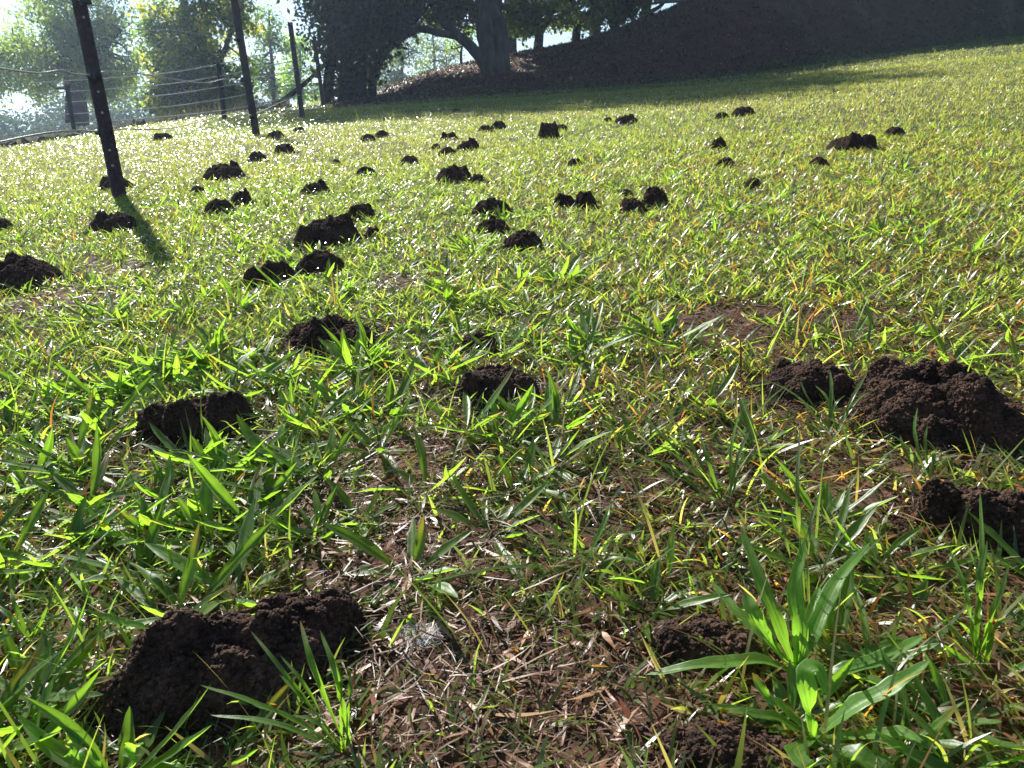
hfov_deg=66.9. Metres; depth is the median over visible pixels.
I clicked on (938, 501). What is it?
soil mound
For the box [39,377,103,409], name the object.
plantain
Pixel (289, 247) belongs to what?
plantain
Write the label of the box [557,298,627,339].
plantain
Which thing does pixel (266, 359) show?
plantain
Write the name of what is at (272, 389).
plantain
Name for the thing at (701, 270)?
plantain
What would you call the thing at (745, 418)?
plantain
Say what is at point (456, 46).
thin tree
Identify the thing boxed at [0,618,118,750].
plantain
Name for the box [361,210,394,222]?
plantain
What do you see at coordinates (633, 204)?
soil mound
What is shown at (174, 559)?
plantain
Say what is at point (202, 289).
plantain
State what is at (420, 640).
cobweb
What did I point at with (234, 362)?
plantain
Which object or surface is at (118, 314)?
plantain
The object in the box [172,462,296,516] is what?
plantain
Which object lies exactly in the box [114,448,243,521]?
plantain
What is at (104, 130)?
wire fence
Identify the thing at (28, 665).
plantain
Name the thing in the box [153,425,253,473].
plantain
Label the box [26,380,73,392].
plantain
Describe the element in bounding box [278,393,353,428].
plantain
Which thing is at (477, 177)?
soil mound
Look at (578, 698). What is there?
dry straw
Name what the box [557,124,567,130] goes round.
soil mound
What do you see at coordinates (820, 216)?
plantain
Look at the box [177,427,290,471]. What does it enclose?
plantain
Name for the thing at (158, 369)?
plantain
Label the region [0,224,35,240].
plantain
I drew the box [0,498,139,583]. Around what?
plantain
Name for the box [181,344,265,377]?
plantain
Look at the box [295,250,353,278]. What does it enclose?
soil mound
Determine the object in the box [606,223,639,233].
plantain
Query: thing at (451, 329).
plantain
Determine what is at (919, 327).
plantain
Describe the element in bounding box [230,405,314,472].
plantain
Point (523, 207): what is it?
plantain
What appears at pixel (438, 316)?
plantain
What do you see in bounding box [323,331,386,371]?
plantain
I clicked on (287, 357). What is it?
plantain
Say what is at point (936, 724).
plantain
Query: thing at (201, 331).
plantain
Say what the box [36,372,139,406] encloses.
plantain
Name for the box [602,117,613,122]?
soil mound
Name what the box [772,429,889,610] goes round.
grass tuft
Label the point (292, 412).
plantain
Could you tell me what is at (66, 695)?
plantain
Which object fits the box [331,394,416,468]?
plantain
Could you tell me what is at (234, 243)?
plantain
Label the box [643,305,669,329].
plantain
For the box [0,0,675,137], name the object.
sky
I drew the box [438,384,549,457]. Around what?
plantain
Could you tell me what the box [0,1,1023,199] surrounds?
grass
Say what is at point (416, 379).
plantain
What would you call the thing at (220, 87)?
rail fence
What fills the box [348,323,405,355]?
plantain
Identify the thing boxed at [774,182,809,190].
plantain
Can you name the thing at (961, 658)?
plantain
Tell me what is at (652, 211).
plantain
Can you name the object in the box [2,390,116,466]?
plantain
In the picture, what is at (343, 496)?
plantain
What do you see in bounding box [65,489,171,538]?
plantain
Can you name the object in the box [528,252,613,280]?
plantain
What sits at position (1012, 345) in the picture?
plantain
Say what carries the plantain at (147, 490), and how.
on the ground at (892, 10)
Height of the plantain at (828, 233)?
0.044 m
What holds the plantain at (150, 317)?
on the ground at (892, 10)
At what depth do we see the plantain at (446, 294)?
1.52 m
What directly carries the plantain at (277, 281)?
on the ground at (892, 10)
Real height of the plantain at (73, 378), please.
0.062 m
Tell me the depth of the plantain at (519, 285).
1.54 m
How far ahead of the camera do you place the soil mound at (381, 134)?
5.75 m
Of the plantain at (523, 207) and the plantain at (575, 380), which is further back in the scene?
the plantain at (523, 207)
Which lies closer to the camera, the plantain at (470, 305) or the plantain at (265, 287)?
the plantain at (470, 305)
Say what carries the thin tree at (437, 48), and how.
on the ground at (892, 10)
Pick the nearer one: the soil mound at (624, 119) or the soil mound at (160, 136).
the soil mound at (624, 119)
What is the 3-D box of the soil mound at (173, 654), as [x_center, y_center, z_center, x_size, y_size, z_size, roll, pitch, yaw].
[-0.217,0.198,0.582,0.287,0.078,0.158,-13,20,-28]
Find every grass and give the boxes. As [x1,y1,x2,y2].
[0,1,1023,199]
[0,90,291,143]
[0,125,1023,392]
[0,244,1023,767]
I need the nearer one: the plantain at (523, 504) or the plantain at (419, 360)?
the plantain at (523, 504)
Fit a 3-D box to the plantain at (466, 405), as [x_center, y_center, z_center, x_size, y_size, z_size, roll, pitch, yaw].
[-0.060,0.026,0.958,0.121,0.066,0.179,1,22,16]
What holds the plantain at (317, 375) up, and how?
on the ground at (892, 10)
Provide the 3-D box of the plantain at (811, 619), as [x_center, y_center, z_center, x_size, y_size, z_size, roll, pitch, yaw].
[0.191,0.161,0.573,0.197,0.083,0.106,-3,18,0]
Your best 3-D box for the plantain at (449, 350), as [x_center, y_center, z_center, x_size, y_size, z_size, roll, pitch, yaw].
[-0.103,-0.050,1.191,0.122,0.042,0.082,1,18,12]
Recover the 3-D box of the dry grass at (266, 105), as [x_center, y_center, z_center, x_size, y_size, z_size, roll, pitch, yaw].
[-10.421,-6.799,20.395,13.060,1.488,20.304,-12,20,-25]
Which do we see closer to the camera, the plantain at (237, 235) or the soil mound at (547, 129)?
the plantain at (237, 235)
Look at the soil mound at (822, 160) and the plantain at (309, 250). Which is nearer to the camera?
the plantain at (309, 250)
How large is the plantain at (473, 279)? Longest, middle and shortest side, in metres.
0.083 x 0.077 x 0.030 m
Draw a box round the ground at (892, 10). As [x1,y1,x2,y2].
[0,0,1023,767]
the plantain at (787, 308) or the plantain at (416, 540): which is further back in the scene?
the plantain at (787, 308)
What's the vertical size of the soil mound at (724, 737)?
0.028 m
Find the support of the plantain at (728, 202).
on the ground at (892, 10)
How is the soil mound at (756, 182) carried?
on the ground at (892, 10)
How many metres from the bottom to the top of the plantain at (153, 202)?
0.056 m
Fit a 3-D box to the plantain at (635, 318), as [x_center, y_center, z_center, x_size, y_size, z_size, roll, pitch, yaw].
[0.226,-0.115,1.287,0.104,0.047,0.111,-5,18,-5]
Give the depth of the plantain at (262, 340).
1.28 m
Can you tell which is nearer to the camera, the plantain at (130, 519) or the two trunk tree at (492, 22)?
the plantain at (130, 519)
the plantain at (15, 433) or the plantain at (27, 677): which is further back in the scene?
the plantain at (15, 433)
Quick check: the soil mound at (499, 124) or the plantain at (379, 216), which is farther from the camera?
the soil mound at (499, 124)
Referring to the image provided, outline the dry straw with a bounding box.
[0,104,1023,767]
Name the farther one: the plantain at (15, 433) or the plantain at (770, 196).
the plantain at (770, 196)
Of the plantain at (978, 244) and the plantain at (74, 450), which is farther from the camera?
the plantain at (978, 244)
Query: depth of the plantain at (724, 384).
1.01 m
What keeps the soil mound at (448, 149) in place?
on the ground at (892, 10)
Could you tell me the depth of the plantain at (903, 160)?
2.79 m
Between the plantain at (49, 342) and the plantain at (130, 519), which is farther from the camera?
the plantain at (49, 342)
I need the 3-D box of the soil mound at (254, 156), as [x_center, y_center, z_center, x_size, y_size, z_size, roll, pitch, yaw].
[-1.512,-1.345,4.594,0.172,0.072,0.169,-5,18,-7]
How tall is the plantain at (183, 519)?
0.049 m
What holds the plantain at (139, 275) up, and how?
on the ground at (892, 10)
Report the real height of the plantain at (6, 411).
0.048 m
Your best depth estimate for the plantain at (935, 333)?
1.09 m
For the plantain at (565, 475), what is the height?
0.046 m
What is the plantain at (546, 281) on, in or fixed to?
on the ground at (892, 10)
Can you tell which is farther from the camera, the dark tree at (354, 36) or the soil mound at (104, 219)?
the dark tree at (354, 36)
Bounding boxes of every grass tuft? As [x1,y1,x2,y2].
[0,525,114,673]
[201,621,379,753]
[422,501,648,589]
[615,390,757,505]
[764,371,875,436]
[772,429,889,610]
[872,493,1014,665]
[882,408,939,478]
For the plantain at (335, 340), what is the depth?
1.22 m
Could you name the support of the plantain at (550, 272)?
on the ground at (892, 10)
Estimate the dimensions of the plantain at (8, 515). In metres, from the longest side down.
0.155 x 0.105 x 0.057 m
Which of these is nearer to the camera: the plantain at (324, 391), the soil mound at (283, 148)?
the plantain at (324, 391)
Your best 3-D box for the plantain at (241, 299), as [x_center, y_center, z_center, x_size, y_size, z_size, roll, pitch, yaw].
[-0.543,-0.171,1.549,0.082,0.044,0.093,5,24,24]
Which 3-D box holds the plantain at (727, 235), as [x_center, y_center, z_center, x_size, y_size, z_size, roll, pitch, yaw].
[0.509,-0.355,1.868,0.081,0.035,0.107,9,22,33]
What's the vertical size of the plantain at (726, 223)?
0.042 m
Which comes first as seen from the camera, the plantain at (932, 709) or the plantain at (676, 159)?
the plantain at (932, 709)
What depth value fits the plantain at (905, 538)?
0.66 m
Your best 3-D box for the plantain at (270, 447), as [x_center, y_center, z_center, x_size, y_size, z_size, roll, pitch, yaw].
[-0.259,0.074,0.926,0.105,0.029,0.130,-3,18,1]
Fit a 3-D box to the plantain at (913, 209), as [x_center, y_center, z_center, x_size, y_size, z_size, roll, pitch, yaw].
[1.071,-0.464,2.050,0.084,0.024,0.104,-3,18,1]
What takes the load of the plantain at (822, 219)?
on the ground at (892, 10)
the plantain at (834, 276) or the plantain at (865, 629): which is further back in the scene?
the plantain at (834, 276)
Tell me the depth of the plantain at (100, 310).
1.53 m
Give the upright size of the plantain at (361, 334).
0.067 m
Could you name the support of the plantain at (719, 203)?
on the ground at (892, 10)
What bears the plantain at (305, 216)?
on the ground at (892, 10)
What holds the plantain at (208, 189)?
on the ground at (892, 10)
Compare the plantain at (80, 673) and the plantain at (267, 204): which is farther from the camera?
the plantain at (267, 204)
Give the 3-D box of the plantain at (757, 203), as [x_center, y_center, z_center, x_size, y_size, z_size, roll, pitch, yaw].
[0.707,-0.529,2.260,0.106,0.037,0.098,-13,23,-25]
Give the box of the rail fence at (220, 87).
[30,47,299,129]
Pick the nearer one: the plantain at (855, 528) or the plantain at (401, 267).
the plantain at (855, 528)
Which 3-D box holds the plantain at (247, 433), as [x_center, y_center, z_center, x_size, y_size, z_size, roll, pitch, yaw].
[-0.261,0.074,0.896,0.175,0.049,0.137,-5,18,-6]
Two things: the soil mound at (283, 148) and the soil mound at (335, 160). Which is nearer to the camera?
the soil mound at (335, 160)
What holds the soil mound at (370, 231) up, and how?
on the ground at (892, 10)
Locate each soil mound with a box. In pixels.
[0,218,16,230]
[0,251,84,297]
[24,587,406,767]
[76,210,152,236]
[93,176,140,192]
[104,390,280,459]
[151,132,174,141]
[189,186,204,194]
[191,160,250,183]
[199,198,242,216]
[231,187,258,206]
[233,260,313,290]
[246,151,271,162]
[259,314,392,363]
[264,130,288,139]
[266,143,301,155]
[279,213,380,252]
[292,127,307,132]
[294,178,333,195]
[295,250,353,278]
[330,159,342,164]
[347,203,382,222]
[351,166,380,176]
[358,133,376,141]
[364,227,385,238]
[374,130,390,138]
[400,155,421,165]
[426,164,471,184]
[430,143,442,149]
[430,363,556,414]
[437,132,461,140]
[438,146,456,156]
[449,331,509,357]
[454,137,486,151]
[463,197,520,218]
[464,174,488,184]
[468,215,515,237]
[477,125,492,132]
[491,120,507,129]
[496,229,550,252]
[532,121,562,139]
[550,193,574,209]
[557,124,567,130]
[567,158,583,166]
[574,191,599,209]
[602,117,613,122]
[610,113,643,125]
[613,197,652,213]
[618,189,634,197]
[623,611,779,694]
[629,713,829,767]
[641,186,673,208]
[707,136,729,149]
[710,112,729,119]
[714,157,739,167]
[728,106,755,116]
[737,357,856,418]
[740,178,763,189]
[798,356,1023,478]
[806,156,832,167]
[812,131,887,152]
[873,476,1023,572]
[882,126,908,136]
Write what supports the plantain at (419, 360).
on the ground at (892, 10)
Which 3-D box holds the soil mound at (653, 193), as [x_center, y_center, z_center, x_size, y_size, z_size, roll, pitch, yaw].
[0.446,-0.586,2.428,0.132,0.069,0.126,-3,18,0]
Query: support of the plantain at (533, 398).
on the ground at (892, 10)
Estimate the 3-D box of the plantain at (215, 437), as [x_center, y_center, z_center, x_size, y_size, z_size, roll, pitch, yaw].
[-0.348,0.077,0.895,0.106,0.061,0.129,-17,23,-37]
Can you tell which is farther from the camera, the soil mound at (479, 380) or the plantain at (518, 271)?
the plantain at (518, 271)
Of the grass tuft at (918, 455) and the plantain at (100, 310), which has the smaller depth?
the grass tuft at (918, 455)
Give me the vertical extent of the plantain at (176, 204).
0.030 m
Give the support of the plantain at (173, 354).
on the ground at (892, 10)
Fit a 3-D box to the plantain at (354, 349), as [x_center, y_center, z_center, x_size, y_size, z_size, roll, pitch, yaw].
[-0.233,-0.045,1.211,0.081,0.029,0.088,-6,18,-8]
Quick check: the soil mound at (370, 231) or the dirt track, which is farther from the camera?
the dirt track
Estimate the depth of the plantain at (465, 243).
1.93 m
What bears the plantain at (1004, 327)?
on the ground at (892, 10)
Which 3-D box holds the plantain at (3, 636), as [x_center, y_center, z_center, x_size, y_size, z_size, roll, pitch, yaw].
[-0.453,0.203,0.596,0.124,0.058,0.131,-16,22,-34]
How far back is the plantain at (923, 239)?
1.72 m
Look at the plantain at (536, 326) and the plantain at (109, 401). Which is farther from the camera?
the plantain at (536, 326)
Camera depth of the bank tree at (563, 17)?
21.10 m
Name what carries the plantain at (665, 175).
on the ground at (892, 10)
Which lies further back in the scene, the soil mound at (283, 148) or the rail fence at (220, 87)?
the rail fence at (220, 87)
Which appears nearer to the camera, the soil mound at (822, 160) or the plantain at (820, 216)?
the plantain at (820, 216)
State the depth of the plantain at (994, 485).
0.77 m
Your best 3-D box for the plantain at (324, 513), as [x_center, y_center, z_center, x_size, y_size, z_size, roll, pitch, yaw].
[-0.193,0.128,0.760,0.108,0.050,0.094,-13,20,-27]
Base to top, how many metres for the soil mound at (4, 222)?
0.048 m
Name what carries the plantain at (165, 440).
on the ground at (892, 10)
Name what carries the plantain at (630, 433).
on the ground at (892, 10)
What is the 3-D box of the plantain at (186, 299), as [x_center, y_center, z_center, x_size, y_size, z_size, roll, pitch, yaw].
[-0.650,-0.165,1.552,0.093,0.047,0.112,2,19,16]
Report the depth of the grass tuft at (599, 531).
0.70 m
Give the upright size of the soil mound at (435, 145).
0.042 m
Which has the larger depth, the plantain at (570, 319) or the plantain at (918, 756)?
the plantain at (570, 319)
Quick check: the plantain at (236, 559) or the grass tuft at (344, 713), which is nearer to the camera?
the grass tuft at (344, 713)
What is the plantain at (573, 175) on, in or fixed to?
on the ground at (892, 10)
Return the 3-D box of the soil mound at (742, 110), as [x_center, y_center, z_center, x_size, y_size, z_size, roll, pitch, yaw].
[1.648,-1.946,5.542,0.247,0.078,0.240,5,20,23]
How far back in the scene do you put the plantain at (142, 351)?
1.28 m
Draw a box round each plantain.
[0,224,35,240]
[0,334,85,363]
[0,365,92,401]
[0,382,22,409]
[0,384,74,419]
[0,389,64,435]
[0,407,141,492]
[0,428,27,443]
[0,428,109,509]
[0,489,81,568]
[0,492,31,538]
[0,494,142,576]
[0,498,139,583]
[0,585,13,640]
[0,589,112,718]
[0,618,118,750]
[0,641,63,736]
[0,644,40,752]
[0,651,60,753]
[0,670,99,767]
[1,417,60,466]
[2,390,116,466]
[9,422,167,535]
[10,606,119,686]
[16,688,210,767]
[20,429,103,506]
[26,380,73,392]
[33,361,154,403]
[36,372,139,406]
[37,372,105,397]
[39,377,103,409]
[46,363,140,420]
[47,292,128,331]
[53,386,111,443]
[54,504,234,591]
[55,373,154,445]
[63,267,112,286]
[64,742,184,767]
[65,355,141,390]
[65,466,180,543]
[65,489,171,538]
[65,491,154,527]
[69,290,134,313]
[84,352,199,393]
[86,521,233,628]
[88,342,168,387]
[89,331,134,346]
[89,475,216,560]
[90,371,152,395]
[92,304,142,321]
[102,518,274,639]
[103,334,173,375]
[105,306,167,324]
[107,271,153,288]
[114,369,209,410]
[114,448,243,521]
[115,341,210,385]
[116,318,203,374]
[122,263,166,287]
[122,342,194,372]
[130,454,225,506]
[132,435,268,484]
[137,194,168,207]
[138,344,200,375]
[139,676,295,767]
[140,474,248,557]
[141,422,226,479]
[144,499,298,614]
[151,351,216,372]
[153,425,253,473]
[154,338,207,361]
[156,461,270,558]
[157,317,232,358]
[157,414,264,496]
[159,348,274,395]
[161,289,212,311]
[166,256,198,275]
[168,200,189,207]
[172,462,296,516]
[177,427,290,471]
[179,333,262,357]
[179,454,318,538]
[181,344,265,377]
[183,330,264,366]
[190,278,216,296]
[193,319,254,347]
[193,348,301,395]
[204,184,214,193]
[207,335,290,382]
[208,275,262,311]
[210,338,281,360]
[210,414,355,475]
[211,210,236,217]
[215,225,252,240]
[215,232,247,256]
[215,436,312,481]
[218,454,329,491]
[219,285,263,311]
[221,200,261,215]
[228,360,311,393]
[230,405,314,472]
[232,334,267,354]
[237,435,327,477]
[238,380,324,430]
[242,211,264,218]
[243,276,294,290]
[253,264,309,289]
[254,486,365,544]
[254,502,345,556]
[256,198,277,210]
[257,359,368,395]
[259,344,310,376]
[259,425,376,484]
[261,354,297,384]
[265,250,297,266]
[266,240,309,257]
[275,388,363,431]
[278,182,302,194]
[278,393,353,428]
[289,213,317,221]
[293,282,348,308]
[295,328,391,370]
[297,258,349,281]
[299,326,384,380]
[299,364,344,405]
[299,368,375,420]
[301,241,333,252]
[307,380,383,422]
[317,274,359,292]
[320,514,473,609]
[322,383,409,421]
[323,270,368,292]
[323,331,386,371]
[324,314,390,364]
[325,477,396,537]
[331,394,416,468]
[334,340,402,384]
[343,357,439,434]
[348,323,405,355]
[350,345,387,366]
[354,366,438,398]
[359,424,485,511]
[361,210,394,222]
[378,187,409,199]
[380,260,424,271]
[384,209,415,224]
[391,338,489,377]
[401,317,445,342]
[404,272,470,286]
[405,302,450,328]
[413,339,484,363]
[417,364,515,430]
[420,254,471,273]
[420,276,475,302]
[422,282,496,305]
[425,326,474,349]
[428,311,476,331]
[432,474,548,577]
[436,227,496,256]
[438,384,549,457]
[441,233,489,243]
[442,314,495,344]
[445,292,496,317]
[447,313,484,350]
[455,271,487,287]
[457,195,479,208]
[460,437,587,508]
[462,456,575,501]
[468,311,533,356]
[478,200,522,220]
[479,373,572,423]
[486,430,611,481]
[492,263,544,280]
[493,276,542,292]
[493,313,557,336]
[500,289,563,319]
[500,368,600,457]
[503,302,560,341]
[505,331,551,353]
[506,205,549,216]
[522,366,600,410]
[524,270,564,287]
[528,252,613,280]
[532,263,575,277]
[533,258,582,280]
[533,332,640,371]
[537,201,560,210]
[548,237,579,245]
[548,309,603,324]
[550,330,638,359]
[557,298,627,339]
[559,302,621,347]
[561,171,582,178]
[566,174,589,183]
[568,318,626,344]
[597,178,629,189]
[599,557,730,641]
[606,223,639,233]
[607,525,707,608]
[610,411,678,469]
[612,299,683,329]
[616,310,718,355]
[637,207,656,217]
[640,224,665,236]
[640,313,725,349]
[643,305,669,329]
[646,526,924,676]
[654,168,690,182]
[665,166,687,174]
[666,155,690,164]
[668,362,753,413]
[681,264,721,273]
[685,185,703,196]
[688,235,708,244]
[699,214,738,231]
[700,227,742,242]
[704,190,753,212]
[705,658,853,767]
[711,197,741,212]
[716,397,794,464]
[721,659,940,767]
[727,483,937,605]
[739,195,775,208]
[743,455,896,569]
[746,302,815,329]
[757,241,805,256]
[760,202,787,213]
[760,225,803,245]
[762,189,787,198]
[764,547,903,722]
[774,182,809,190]
[780,311,835,349]
[794,211,833,225]
[800,210,837,225]
[808,588,958,725]
[809,222,868,241]
[813,316,892,354]
[814,258,869,284]
[818,514,989,584]
[836,159,857,170]
[849,299,903,333]
[855,648,982,767]
[862,172,902,185]
[867,212,912,233]
[873,722,1023,767]
[880,152,920,169]
[885,651,1023,754]
[887,313,939,335]
[888,214,914,227]
[889,311,1013,362]
[897,676,1023,767]
[900,167,923,176]
[900,222,946,244]
[902,214,939,231]
[904,205,939,213]
[919,154,949,162]
[939,618,1023,695]
[951,234,993,251]
[958,324,1023,342]
[963,509,1023,632]
[967,170,1002,179]
[967,330,1023,374]
[976,148,998,155]
[983,449,1023,488]
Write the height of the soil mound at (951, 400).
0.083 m
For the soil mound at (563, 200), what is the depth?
2.47 m
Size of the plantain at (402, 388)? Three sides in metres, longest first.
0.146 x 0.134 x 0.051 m
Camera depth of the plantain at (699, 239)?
1.89 m
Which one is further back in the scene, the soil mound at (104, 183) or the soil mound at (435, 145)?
the soil mound at (435, 145)
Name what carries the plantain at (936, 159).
on the ground at (892, 10)
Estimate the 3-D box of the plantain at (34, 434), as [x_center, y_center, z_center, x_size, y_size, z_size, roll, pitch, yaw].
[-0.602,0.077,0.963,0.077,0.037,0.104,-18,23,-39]
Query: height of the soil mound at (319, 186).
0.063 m
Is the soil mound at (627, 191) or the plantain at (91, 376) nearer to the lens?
the plantain at (91, 376)
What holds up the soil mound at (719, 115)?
on the ground at (892, 10)
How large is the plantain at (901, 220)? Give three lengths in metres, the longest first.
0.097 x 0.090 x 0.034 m
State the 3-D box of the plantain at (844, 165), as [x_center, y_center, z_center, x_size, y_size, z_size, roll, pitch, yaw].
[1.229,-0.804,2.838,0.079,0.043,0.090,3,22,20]
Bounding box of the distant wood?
[0,61,448,140]
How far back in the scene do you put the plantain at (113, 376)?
1.18 m
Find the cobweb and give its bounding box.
[392,619,446,652]
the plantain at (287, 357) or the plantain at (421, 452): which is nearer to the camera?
the plantain at (421, 452)
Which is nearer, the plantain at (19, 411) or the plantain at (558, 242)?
the plantain at (19, 411)
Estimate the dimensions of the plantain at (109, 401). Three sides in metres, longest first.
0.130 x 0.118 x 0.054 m
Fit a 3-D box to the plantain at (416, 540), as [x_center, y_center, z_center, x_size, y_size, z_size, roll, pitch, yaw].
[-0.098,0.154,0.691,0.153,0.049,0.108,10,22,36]
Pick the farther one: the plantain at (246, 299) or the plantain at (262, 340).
the plantain at (246, 299)
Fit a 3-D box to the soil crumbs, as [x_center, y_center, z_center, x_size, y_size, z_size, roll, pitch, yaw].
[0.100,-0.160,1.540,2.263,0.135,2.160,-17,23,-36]
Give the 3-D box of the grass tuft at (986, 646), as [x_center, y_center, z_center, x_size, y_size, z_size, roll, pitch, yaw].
[0.321,0.149,0.548,0.125,0.102,0.059,-14,21,-30]
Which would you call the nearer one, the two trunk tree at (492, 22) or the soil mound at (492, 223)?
the soil mound at (492, 223)
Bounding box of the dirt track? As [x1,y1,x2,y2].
[0,104,292,147]
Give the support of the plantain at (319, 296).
on the ground at (892, 10)
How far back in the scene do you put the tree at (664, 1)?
18.41 m
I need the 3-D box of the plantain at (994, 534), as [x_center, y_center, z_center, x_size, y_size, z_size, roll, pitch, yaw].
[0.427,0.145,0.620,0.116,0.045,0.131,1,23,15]
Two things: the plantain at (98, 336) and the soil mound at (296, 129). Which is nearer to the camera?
the plantain at (98, 336)
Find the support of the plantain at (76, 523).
on the ground at (892, 10)
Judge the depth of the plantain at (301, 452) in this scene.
0.88 m
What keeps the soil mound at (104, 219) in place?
on the ground at (892, 10)
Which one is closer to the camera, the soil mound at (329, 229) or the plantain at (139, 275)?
the plantain at (139, 275)
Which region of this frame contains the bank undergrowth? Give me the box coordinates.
[330,0,1023,107]
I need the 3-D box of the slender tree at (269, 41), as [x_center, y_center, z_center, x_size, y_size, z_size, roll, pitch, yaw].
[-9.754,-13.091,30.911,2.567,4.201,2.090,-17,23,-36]
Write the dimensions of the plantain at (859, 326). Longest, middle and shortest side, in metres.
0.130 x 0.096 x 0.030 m
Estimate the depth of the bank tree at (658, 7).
23.41 m
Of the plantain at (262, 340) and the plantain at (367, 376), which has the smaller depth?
the plantain at (367, 376)
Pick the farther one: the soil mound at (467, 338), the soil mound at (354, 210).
the soil mound at (354, 210)
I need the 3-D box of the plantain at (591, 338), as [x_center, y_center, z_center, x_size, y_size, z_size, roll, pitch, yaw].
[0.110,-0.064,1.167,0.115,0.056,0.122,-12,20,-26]
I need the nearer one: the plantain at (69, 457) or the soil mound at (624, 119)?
the plantain at (69, 457)
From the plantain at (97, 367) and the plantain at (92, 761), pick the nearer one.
the plantain at (92, 761)
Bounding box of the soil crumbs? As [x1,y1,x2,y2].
[1,226,1023,767]
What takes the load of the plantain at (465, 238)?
on the ground at (892, 10)
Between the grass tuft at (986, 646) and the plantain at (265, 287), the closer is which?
the grass tuft at (986, 646)
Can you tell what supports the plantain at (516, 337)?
on the ground at (892, 10)
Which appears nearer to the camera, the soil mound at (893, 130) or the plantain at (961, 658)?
the plantain at (961, 658)
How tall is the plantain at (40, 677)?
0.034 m
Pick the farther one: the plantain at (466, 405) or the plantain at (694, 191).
the plantain at (694, 191)
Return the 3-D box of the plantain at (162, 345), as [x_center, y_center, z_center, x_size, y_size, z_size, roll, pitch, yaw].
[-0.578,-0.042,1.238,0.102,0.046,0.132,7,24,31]
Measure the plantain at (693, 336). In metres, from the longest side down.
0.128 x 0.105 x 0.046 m
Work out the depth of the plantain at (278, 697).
0.53 m
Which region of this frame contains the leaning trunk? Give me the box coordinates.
[268,69,321,106]
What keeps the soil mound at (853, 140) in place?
on the ground at (892, 10)
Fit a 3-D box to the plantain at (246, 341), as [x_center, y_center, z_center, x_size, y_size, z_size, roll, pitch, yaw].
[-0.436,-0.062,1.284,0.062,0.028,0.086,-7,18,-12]
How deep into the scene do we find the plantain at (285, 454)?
0.89 m
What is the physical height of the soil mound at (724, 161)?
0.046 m
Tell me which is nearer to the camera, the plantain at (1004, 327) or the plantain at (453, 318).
the plantain at (1004, 327)
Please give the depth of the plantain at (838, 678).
0.52 m
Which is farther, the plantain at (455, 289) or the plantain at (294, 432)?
the plantain at (455, 289)
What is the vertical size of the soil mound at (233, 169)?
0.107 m
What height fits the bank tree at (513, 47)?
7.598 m
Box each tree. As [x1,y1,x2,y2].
[0,0,151,125]
[124,0,271,121]
[247,0,302,102]
[258,30,320,104]
[276,0,460,104]
[372,38,435,85]
[389,0,557,75]
[405,23,464,76]
[442,24,476,63]
[502,0,579,47]
[504,0,516,52]
[545,0,605,41]
[572,0,654,37]
[589,16,600,35]
[624,0,673,14]
[654,0,686,3]
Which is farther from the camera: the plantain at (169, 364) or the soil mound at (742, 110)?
the soil mound at (742, 110)
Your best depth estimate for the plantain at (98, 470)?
0.86 m
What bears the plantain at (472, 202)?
on the ground at (892, 10)
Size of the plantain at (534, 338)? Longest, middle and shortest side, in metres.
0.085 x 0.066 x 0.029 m
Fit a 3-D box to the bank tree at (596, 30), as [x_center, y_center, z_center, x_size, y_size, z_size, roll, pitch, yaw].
[2.496,-14.969,25.214,7.054,7.904,5.811,-3,18,0]
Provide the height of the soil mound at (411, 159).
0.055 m
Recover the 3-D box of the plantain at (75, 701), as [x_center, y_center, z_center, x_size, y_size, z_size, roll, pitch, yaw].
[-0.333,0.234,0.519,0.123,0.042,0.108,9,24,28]
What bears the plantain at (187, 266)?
on the ground at (892, 10)
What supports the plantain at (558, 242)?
on the ground at (892, 10)
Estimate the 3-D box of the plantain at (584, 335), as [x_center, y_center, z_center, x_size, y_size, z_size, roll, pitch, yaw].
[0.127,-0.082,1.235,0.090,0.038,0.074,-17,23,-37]
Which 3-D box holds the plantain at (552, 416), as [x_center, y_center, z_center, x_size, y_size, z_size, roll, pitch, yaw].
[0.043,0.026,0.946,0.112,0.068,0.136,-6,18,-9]
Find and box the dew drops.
[1,11,1022,652]
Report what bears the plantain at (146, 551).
on the ground at (892, 10)
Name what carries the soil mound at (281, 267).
on the ground at (892, 10)
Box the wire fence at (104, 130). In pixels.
[0,0,325,198]
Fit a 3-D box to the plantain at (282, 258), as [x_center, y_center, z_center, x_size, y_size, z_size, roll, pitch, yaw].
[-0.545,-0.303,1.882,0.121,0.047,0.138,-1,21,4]
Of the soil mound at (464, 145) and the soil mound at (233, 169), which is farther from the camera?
the soil mound at (464, 145)
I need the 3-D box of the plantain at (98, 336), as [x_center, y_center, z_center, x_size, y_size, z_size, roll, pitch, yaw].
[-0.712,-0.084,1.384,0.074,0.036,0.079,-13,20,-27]
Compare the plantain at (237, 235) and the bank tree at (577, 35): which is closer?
the plantain at (237, 235)
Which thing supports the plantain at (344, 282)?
on the ground at (892, 10)
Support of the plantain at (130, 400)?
on the ground at (892, 10)
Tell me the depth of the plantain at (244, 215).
2.62 m
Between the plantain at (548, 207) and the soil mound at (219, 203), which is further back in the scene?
the soil mound at (219, 203)
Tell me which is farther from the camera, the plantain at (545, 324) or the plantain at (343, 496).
the plantain at (545, 324)
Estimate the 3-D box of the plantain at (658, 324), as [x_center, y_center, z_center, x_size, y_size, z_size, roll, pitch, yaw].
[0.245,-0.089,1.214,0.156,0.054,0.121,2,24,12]
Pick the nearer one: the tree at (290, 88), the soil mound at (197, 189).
the soil mound at (197, 189)
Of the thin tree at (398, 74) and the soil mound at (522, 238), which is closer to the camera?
the soil mound at (522, 238)
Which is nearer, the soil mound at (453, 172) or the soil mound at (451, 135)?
the soil mound at (453, 172)

